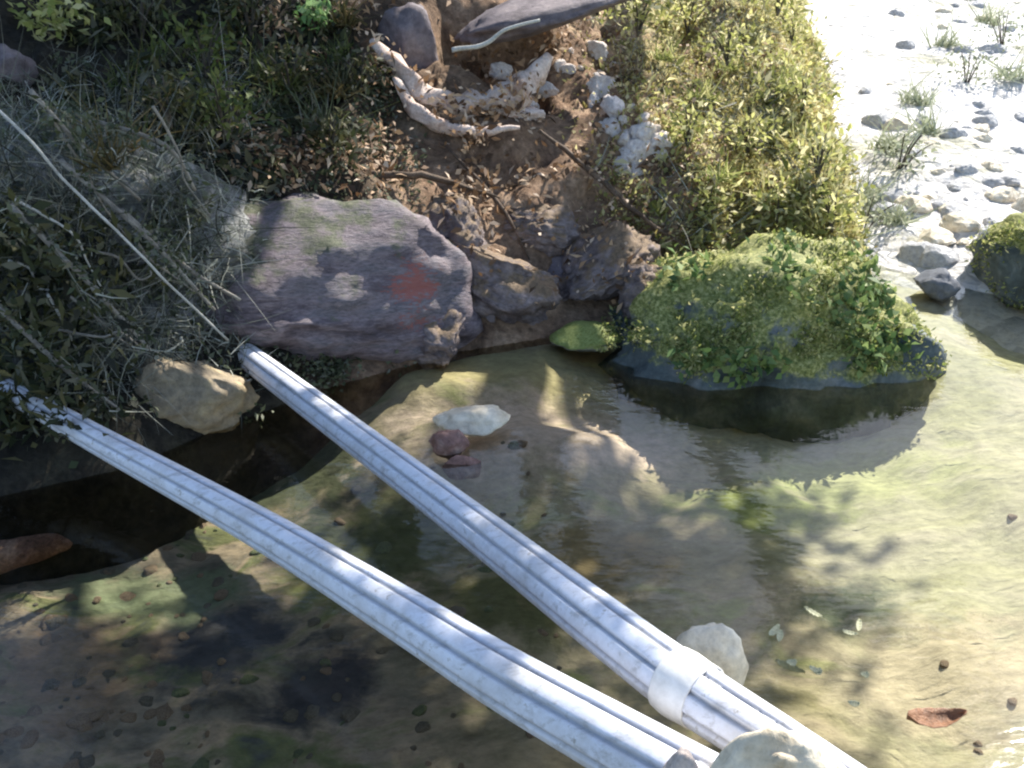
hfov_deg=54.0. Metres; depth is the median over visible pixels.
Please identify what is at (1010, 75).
shore tuft
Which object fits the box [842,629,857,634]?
sunken leaf
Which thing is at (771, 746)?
support rock
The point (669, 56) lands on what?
grass tuft
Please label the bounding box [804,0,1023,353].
gravel bar
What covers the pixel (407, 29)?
hollow rock
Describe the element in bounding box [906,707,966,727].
fallen leaf
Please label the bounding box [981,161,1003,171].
gravel stone
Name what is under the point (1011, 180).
gravel stone
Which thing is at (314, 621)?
cobble
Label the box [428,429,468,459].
reddish stone
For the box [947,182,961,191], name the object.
gravel stone
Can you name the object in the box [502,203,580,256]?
mauve rock
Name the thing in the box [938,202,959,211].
gravel stone
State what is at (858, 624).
sunken leaf
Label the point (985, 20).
shore tuft
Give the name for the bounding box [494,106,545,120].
rock
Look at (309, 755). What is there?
cobble
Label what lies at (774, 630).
sunken leaf
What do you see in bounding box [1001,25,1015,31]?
gravel stone
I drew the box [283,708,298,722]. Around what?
cobble
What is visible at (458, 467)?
reddish stone
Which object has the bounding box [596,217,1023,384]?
moss
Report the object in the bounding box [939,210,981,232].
gravel stone
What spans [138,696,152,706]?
cobble
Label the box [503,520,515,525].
cobble
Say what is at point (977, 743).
cobble
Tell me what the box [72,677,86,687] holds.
cobble
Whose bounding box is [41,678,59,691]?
cobble
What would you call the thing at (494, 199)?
exposed root
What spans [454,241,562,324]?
mauve rock
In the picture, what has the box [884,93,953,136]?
shore tuft
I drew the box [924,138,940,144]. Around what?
gravel stone
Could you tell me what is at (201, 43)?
shade plant
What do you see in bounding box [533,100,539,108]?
pale rock
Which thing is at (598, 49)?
pale rock
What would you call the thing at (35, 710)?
cobble
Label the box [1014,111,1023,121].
gravel stone
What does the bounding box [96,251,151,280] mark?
thin twig
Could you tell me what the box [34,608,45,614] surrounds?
cobble
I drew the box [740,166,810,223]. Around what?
leafy plant
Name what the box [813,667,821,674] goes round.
sunken leaf
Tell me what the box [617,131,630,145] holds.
pale rock
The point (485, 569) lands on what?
cobble
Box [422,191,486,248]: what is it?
mauve rock
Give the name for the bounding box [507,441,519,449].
cobble
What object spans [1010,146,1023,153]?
gravel stone
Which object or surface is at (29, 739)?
cobble
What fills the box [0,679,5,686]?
cobble
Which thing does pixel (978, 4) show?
gravel stone
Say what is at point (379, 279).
slab rock
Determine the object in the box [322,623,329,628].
cobble
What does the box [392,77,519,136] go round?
exposed root
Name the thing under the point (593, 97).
pale rock
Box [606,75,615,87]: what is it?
pale rock
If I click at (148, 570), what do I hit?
cobble
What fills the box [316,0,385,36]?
fern
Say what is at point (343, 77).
fern
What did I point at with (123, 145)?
fern
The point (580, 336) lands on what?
flat mossy stone
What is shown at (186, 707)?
cobble
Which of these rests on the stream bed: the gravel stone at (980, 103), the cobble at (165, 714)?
the cobble at (165, 714)
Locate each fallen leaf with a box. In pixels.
[775,659,804,673]
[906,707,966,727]
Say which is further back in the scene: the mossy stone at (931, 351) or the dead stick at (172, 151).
the mossy stone at (931, 351)
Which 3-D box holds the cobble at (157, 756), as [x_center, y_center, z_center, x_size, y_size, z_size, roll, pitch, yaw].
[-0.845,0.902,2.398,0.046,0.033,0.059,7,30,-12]
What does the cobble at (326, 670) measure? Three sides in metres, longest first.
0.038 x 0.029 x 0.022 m
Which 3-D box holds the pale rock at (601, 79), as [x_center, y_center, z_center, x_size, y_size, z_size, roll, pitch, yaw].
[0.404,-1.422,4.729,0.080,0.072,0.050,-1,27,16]
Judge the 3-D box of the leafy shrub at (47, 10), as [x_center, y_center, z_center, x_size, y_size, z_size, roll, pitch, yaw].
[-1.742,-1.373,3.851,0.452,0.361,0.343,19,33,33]
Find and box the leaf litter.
[203,0,795,313]
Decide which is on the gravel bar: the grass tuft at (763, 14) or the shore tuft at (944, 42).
the shore tuft at (944, 42)
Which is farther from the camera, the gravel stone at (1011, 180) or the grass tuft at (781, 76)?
the gravel stone at (1011, 180)
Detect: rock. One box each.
[0,43,38,86]
[0,533,72,574]
[133,354,259,434]
[206,192,482,362]
[377,2,438,68]
[416,309,465,369]
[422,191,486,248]
[452,0,628,43]
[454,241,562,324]
[489,61,512,79]
[494,106,545,120]
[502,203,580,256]
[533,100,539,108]
[538,81,558,98]
[554,59,565,72]
[557,221,660,301]
[560,63,575,73]
[585,40,607,60]
[586,76,605,93]
[587,91,600,108]
[589,75,605,84]
[599,88,609,97]
[600,94,624,117]
[602,117,621,136]
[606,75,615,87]
[613,156,631,174]
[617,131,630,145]
[618,115,626,124]
[618,262,661,318]
[619,146,635,162]
[625,138,654,157]
[629,121,660,141]
[630,153,646,164]
[630,163,642,176]
[640,112,649,121]
[651,132,674,149]
[653,148,667,160]
[658,130,668,138]
[709,725,845,767]
[969,212,1023,308]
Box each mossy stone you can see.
[549,320,622,351]
[892,321,946,381]
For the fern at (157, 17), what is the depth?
4.16 m
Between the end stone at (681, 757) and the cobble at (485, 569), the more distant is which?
the cobble at (485, 569)
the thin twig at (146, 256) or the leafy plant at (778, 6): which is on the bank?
the leafy plant at (778, 6)
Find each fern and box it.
[38,37,201,155]
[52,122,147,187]
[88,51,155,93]
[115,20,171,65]
[129,0,188,24]
[232,32,323,85]
[234,31,330,108]
[239,74,294,120]
[277,50,351,104]
[278,62,403,141]
[299,71,372,99]
[302,46,396,101]
[312,31,361,63]
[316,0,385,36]
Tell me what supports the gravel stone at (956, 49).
on the gravel bar
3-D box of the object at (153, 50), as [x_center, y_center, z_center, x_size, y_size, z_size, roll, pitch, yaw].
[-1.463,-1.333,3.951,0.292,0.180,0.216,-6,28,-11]
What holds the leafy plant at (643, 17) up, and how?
on the bank
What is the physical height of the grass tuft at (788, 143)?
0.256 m
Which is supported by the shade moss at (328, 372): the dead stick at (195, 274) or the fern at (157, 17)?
the dead stick at (195, 274)
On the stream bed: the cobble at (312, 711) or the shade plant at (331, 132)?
the cobble at (312, 711)
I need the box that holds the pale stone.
[675,622,748,685]
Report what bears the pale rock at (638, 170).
on the bank
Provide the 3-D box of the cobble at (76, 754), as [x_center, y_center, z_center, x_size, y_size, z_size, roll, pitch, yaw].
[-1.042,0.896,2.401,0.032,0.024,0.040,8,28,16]
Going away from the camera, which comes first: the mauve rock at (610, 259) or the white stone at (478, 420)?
the white stone at (478, 420)
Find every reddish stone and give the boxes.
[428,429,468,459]
[442,455,481,480]
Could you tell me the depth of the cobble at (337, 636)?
2.67 m
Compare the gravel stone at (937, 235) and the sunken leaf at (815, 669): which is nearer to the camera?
the sunken leaf at (815, 669)
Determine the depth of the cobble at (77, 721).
2.48 m
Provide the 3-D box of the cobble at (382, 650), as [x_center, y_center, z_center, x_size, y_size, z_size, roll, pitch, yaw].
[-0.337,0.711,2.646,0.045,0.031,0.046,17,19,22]
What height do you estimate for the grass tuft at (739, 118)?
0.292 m
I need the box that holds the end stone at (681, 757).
[663,746,698,767]
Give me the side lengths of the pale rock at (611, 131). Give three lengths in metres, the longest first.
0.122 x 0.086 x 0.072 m
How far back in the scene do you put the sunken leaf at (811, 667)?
2.26 m
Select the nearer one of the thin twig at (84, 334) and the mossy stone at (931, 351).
the thin twig at (84, 334)
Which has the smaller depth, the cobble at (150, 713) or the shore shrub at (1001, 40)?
the cobble at (150, 713)
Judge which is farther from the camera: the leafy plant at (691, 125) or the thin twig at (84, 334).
the leafy plant at (691, 125)
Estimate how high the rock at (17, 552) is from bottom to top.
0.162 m
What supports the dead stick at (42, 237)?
on the shade moss at (328, 372)
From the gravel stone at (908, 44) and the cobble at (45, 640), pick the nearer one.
the cobble at (45, 640)
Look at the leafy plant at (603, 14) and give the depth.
5.54 m
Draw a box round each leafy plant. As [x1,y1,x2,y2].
[596,7,620,21]
[599,0,691,36]
[646,92,721,157]
[651,0,726,36]
[672,178,754,227]
[688,8,779,68]
[708,100,787,156]
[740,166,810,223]
[751,0,814,19]
[752,52,845,117]
[770,112,872,182]
[776,2,826,43]
[795,172,874,234]
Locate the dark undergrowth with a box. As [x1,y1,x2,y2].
[35,0,380,196]
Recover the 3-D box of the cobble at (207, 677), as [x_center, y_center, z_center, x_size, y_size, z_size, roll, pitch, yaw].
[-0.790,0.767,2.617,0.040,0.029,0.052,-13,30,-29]
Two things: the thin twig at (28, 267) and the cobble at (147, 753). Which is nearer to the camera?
the cobble at (147, 753)
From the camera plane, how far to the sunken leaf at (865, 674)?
2.24 m
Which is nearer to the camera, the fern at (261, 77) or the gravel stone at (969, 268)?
the fern at (261, 77)
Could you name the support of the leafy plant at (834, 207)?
on the bank
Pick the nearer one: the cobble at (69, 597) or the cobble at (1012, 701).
the cobble at (1012, 701)
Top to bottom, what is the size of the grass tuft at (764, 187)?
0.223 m
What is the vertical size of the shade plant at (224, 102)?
0.372 m
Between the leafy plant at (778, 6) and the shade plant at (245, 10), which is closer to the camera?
the shade plant at (245, 10)
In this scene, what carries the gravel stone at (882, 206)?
on the gravel bar
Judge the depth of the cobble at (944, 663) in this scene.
2.52 m
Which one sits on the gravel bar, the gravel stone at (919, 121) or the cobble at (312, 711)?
the gravel stone at (919, 121)
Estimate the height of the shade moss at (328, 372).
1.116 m
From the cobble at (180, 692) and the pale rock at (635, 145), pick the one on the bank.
the pale rock at (635, 145)
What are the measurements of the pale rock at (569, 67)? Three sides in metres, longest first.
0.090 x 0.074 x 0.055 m
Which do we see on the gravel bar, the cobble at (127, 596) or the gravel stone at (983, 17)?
the gravel stone at (983, 17)
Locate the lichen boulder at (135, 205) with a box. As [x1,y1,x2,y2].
[0,107,255,375]
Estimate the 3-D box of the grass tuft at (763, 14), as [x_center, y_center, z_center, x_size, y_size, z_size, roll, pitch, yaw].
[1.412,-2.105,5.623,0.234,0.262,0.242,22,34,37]
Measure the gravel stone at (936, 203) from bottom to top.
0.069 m
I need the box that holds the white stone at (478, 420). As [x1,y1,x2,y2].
[433,405,510,435]
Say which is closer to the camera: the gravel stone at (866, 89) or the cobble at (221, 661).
the cobble at (221, 661)
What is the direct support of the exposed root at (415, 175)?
attached to the bank
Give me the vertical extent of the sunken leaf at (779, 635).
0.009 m
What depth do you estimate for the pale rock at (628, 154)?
4.29 m
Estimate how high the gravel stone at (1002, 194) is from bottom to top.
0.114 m
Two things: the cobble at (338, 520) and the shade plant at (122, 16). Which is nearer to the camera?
the cobble at (338, 520)
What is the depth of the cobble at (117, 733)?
2.45 m
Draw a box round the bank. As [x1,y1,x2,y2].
[0,0,910,584]
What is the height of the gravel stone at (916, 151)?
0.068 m
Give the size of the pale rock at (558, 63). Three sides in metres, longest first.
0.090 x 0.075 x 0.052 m
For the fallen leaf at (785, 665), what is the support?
in the water
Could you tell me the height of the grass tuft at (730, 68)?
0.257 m
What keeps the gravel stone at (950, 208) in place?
on the gravel bar
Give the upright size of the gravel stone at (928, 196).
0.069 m
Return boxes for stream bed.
[0,283,1023,767]
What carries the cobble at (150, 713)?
on the stream bed
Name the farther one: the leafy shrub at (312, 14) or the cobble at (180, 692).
the leafy shrub at (312, 14)
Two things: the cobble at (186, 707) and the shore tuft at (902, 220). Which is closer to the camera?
the cobble at (186, 707)
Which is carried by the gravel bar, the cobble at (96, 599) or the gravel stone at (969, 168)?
the gravel stone at (969, 168)
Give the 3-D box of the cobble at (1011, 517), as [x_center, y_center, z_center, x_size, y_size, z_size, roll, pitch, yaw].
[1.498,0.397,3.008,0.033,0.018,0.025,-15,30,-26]
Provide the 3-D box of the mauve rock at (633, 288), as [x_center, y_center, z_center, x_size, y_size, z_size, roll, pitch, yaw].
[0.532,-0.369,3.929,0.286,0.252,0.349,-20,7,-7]
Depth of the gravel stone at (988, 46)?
7.69 m
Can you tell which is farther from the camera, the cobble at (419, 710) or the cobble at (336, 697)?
the cobble at (336, 697)
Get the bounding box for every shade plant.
[96,0,185,48]
[106,62,230,136]
[143,57,289,163]
[148,0,254,86]
[191,0,295,39]
[248,33,331,107]
[287,96,368,168]
[314,37,394,100]
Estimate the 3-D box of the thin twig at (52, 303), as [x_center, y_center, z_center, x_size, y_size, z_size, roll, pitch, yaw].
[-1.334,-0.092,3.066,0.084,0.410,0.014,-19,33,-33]
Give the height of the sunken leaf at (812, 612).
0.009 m
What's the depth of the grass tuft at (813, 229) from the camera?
4.04 m
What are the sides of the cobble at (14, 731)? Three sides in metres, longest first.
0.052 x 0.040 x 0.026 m
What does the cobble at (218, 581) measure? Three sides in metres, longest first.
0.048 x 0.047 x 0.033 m
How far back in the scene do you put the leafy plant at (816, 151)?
4.05 m
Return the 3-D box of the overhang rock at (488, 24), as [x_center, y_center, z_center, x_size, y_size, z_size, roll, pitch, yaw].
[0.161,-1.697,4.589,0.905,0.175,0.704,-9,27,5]
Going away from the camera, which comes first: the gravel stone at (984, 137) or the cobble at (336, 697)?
the cobble at (336, 697)
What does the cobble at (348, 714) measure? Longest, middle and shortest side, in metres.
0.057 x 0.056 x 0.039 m
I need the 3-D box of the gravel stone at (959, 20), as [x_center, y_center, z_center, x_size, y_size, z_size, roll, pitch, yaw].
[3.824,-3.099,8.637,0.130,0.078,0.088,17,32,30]
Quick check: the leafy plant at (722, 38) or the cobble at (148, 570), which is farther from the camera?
the leafy plant at (722, 38)
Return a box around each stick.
[0,110,228,340]
[0,305,119,410]
[10,203,150,350]
[28,88,140,200]
[58,158,215,310]
[89,118,195,190]
[121,208,240,300]
[451,19,539,52]
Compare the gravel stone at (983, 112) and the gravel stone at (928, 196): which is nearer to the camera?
the gravel stone at (928, 196)
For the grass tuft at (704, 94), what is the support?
on the bank
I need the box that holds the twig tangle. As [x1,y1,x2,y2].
[0,1,310,451]
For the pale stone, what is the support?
in the water
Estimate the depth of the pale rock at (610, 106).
4.41 m
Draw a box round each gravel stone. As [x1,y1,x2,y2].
[858,85,872,93]
[861,112,890,127]
[865,202,909,218]
[880,188,904,201]
[882,117,910,130]
[887,9,904,16]
[894,195,933,212]
[896,39,914,49]
[899,241,930,263]
[909,149,921,156]
[914,113,936,126]
[917,244,959,267]
[918,226,956,245]
[923,194,936,200]
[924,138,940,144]
[930,168,945,174]
[930,198,947,208]
[935,6,951,12]
[936,24,946,28]
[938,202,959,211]
[939,126,967,137]
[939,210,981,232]
[941,204,964,215]
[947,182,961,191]
[951,18,964,22]
[953,44,973,52]
[955,163,978,173]
[956,238,968,245]
[960,126,972,128]
[965,264,973,272]
[970,0,986,8]
[971,114,998,127]
[972,101,985,106]
[972,133,992,141]
[973,109,994,115]
[973,124,989,133]
[974,14,1000,21]
[977,225,992,237]
[978,43,1007,52]
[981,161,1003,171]
[981,176,1005,187]
[982,216,996,225]
[984,186,1019,202]
[985,50,993,53]
[1000,174,1020,185]
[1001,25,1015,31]
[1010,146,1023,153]
[1011,197,1023,211]
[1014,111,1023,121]
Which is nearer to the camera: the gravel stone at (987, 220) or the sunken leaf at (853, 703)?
the sunken leaf at (853, 703)
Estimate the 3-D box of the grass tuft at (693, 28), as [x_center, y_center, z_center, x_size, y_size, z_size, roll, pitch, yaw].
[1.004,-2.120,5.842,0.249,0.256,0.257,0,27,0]
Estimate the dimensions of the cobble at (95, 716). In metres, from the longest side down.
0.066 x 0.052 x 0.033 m
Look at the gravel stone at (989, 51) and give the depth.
7.58 m
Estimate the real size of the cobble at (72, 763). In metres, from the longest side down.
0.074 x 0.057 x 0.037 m
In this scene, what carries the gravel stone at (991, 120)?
on the gravel bar
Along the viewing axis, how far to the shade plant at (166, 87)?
3.44 m
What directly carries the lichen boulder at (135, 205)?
on the bank
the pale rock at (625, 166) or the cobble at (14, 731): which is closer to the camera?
the cobble at (14, 731)
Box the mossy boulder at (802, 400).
[598,232,936,442]
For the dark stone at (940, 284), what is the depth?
4.22 m
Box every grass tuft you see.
[640,21,688,70]
[668,2,705,31]
[673,66,731,106]
[694,140,760,195]
[703,39,748,81]
[722,94,775,133]
[734,160,796,213]
[744,0,780,22]
[768,61,812,92]
[768,109,835,162]
[789,198,863,236]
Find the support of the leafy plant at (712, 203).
on the bank
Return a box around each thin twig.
[8,259,94,298]
[15,198,100,285]
[46,294,79,356]
[48,114,125,235]
[58,328,158,352]
[70,296,163,363]
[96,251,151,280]
[138,243,194,291]
[151,105,210,216]
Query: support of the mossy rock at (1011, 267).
on the gravel bar
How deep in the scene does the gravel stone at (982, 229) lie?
4.64 m
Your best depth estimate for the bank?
4.10 m
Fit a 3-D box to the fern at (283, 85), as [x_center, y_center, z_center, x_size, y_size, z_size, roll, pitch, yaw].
[-0.929,-1.265,4.110,0.434,0.321,0.538,0,27,0]
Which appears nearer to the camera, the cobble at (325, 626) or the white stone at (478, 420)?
the cobble at (325, 626)
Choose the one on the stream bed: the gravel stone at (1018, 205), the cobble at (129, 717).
the cobble at (129, 717)
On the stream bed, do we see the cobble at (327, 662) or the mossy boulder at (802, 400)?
the cobble at (327, 662)
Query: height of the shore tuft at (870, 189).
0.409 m
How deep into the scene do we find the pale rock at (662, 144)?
4.31 m
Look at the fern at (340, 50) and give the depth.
4.30 m
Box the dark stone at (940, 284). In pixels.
[913,268,960,301]
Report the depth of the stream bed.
2.86 m
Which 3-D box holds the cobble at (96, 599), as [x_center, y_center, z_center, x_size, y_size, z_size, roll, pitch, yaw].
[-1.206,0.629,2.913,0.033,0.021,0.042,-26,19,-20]
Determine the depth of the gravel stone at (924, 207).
4.92 m
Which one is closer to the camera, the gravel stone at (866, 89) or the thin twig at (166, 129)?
the thin twig at (166, 129)
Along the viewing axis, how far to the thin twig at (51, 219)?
2.85 m
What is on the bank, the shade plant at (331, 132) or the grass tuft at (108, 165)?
the shade plant at (331, 132)
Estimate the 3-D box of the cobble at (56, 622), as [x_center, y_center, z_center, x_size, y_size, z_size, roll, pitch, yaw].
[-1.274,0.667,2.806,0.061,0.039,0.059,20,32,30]
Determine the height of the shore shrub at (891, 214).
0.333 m
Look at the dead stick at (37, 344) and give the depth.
2.84 m
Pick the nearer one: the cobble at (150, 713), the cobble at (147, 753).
the cobble at (147, 753)
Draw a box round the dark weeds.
[0,185,166,467]
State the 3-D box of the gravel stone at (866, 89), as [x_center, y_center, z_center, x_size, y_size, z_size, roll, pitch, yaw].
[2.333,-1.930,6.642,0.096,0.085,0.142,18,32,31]
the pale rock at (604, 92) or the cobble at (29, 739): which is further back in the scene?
the pale rock at (604, 92)
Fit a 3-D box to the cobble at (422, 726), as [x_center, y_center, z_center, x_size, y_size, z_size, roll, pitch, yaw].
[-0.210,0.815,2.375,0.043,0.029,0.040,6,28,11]
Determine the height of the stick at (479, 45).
0.130 m
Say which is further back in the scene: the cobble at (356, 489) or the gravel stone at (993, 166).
the gravel stone at (993, 166)
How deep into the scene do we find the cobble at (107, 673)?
2.62 m
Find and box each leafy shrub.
[5,0,111,43]
[281,0,336,33]
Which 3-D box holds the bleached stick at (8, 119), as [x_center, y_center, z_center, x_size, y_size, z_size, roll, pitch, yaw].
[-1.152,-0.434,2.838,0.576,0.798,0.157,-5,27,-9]
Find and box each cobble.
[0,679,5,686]
[4,726,23,737]
[20,729,38,748]
[26,705,41,715]
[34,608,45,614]
[39,614,57,630]
[40,634,52,645]
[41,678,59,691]
[45,615,66,630]
[51,635,61,642]
[62,758,79,767]
[65,593,77,601]
[66,713,89,728]
[69,751,81,759]
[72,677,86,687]
[79,721,92,732]
[79,754,94,767]
[88,709,107,721]
[92,596,100,603]
[94,730,104,739]
[99,712,108,723]
[102,669,115,677]
[113,729,121,736]
[119,591,135,600]
[120,712,136,722]
[122,638,138,646]
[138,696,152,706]
[143,708,155,719]
[143,750,150,756]
[144,565,157,575]
[148,749,164,766]
[150,653,157,659]
[155,703,170,715]
[155,708,173,720]
[157,720,165,725]
[171,687,189,697]
[178,632,189,640]
[181,704,191,710]
[185,529,192,535]
[190,552,205,561]
[191,757,208,767]
[202,671,212,684]
[203,603,211,608]
[212,576,223,586]
[214,589,228,600]
[217,658,225,664]
[239,674,258,683]
[249,549,260,554]
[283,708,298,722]
[293,749,303,758]
[304,705,319,719]
[305,753,312,758]
[307,617,320,626]
[319,658,330,665]
[320,667,331,674]
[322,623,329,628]
[329,632,343,641]
[332,693,341,701]
[334,517,345,524]
[340,707,360,721]
[350,485,361,493]
[375,541,392,552]
[376,647,387,653]
[412,704,426,716]
[415,721,430,732]
[420,522,427,526]
[448,606,465,617]
[477,566,492,572]
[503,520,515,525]
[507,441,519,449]
[517,440,527,447]
[526,731,534,738]
[537,629,547,635]
[940,660,948,667]
[973,740,982,746]
[973,748,982,754]
[1007,514,1017,520]
[1008,697,1016,706]
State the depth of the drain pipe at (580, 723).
1.96 m
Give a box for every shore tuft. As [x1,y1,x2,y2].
[850,144,924,209]
[857,100,954,159]
[858,205,903,248]
[860,61,956,107]
[873,195,944,227]
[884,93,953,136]
[914,3,979,47]
[963,44,1023,83]
[967,0,1023,27]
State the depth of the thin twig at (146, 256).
3.00 m
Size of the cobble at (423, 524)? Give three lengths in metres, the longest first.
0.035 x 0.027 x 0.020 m
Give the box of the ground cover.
[553,0,876,256]
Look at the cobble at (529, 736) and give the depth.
2.33 m
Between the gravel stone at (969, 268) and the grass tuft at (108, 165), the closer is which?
the grass tuft at (108, 165)
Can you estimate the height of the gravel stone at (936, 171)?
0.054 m
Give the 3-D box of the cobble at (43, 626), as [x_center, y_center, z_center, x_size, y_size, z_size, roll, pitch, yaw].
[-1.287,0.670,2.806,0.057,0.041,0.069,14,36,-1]
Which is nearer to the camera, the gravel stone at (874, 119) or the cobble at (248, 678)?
the cobble at (248, 678)
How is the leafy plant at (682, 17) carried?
on the bank
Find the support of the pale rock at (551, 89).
on the bank
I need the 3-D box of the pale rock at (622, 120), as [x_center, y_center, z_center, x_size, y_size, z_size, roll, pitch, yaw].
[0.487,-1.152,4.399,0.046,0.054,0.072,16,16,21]
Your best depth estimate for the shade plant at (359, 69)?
4.19 m
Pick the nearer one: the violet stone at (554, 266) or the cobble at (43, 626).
the cobble at (43, 626)
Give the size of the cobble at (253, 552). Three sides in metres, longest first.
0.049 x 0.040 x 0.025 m
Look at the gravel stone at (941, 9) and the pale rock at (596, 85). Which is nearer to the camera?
the pale rock at (596, 85)
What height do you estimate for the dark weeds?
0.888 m
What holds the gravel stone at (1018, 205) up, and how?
on the gravel bar
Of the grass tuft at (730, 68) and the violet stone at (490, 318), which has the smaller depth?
the violet stone at (490, 318)
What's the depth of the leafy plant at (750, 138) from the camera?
4.45 m
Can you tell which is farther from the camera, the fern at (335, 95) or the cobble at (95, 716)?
the fern at (335, 95)
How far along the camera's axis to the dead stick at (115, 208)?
2.86 m
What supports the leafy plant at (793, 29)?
on the bank
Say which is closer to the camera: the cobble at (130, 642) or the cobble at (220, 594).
the cobble at (130, 642)
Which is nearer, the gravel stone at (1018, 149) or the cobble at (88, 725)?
the cobble at (88, 725)
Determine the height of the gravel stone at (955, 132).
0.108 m
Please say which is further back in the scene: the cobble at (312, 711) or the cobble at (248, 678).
the cobble at (248, 678)
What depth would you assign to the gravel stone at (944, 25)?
8.40 m
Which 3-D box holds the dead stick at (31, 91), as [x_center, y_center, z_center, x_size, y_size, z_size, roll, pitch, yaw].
[-1.214,-0.671,2.858,0.250,0.333,0.050,-4,27,-8]
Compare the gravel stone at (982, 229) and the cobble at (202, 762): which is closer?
the cobble at (202, 762)
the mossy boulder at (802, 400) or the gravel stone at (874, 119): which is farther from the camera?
the gravel stone at (874, 119)
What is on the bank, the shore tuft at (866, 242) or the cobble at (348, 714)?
the shore tuft at (866, 242)
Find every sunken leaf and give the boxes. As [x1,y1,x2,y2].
[768,624,779,635]
[776,629,783,641]
[786,659,796,666]
[804,606,821,617]
[809,665,820,672]
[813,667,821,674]
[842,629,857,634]
[848,700,859,706]
[856,619,861,631]
[860,671,869,677]
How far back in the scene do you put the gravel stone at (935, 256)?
4.50 m
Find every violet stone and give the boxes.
[486,314,494,321]
[547,256,562,278]
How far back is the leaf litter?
4.21 m
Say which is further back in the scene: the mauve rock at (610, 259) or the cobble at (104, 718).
the mauve rock at (610, 259)
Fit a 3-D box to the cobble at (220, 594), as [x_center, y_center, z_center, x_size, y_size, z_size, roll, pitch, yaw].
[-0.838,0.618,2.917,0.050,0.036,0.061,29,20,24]
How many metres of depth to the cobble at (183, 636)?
2.78 m
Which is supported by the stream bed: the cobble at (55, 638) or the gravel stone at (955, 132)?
the cobble at (55, 638)
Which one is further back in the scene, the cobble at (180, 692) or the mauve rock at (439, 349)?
the mauve rock at (439, 349)
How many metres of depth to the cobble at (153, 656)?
2.69 m
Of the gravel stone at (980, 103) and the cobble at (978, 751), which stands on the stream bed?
the cobble at (978, 751)
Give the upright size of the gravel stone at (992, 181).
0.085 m
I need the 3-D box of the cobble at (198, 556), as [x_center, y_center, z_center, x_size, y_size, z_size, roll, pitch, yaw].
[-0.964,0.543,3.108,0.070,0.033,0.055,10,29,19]
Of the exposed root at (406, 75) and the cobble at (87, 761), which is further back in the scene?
the exposed root at (406, 75)
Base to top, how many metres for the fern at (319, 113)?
0.304 m
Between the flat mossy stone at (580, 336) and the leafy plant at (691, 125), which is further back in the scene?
the leafy plant at (691, 125)
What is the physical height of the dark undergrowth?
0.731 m
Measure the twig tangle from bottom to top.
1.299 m
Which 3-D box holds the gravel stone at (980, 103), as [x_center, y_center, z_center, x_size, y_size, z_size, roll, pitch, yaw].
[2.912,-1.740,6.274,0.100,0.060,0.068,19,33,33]
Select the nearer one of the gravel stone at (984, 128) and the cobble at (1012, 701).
the cobble at (1012, 701)
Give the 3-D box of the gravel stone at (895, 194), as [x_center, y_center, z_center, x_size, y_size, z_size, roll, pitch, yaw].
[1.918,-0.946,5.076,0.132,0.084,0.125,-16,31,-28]
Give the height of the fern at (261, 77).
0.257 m
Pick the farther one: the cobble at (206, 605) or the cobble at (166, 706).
the cobble at (206, 605)
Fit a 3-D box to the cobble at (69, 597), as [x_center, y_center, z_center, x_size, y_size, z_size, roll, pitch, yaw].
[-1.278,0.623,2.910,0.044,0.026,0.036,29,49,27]
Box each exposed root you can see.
[358,165,499,198]
[369,38,552,113]
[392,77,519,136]
[449,149,529,259]
[539,129,689,250]
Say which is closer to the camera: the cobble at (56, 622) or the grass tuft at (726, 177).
the cobble at (56, 622)
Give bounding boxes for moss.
[0,41,432,427]
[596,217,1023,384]
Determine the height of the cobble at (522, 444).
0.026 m
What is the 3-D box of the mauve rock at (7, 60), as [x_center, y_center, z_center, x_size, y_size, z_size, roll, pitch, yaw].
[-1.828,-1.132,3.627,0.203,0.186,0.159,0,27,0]
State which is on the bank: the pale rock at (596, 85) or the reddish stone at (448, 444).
the pale rock at (596, 85)
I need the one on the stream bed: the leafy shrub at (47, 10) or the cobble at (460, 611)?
the cobble at (460, 611)
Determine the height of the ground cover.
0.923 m
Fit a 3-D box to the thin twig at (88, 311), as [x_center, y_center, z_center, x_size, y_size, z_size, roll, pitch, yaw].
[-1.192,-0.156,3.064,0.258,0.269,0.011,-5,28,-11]
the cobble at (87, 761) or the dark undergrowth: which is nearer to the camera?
the cobble at (87, 761)
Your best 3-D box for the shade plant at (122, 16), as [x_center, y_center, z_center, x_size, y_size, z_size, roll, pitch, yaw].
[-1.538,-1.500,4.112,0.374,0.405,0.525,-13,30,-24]
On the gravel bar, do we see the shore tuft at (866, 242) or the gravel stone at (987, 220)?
the gravel stone at (987, 220)
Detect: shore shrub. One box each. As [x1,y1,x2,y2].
[853,106,951,178]
[853,177,913,242]
[922,39,1008,88]
[968,3,1023,51]
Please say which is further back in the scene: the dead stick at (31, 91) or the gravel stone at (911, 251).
the gravel stone at (911, 251)
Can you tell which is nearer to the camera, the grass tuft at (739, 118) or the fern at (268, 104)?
the fern at (268, 104)
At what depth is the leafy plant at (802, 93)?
4.63 m
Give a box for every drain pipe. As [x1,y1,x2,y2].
[0,379,718,767]
[238,343,865,767]
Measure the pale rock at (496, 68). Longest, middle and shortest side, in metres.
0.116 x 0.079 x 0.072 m
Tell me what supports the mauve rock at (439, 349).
on the bank
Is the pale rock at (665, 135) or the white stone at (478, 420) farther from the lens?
the pale rock at (665, 135)
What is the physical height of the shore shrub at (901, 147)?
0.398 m

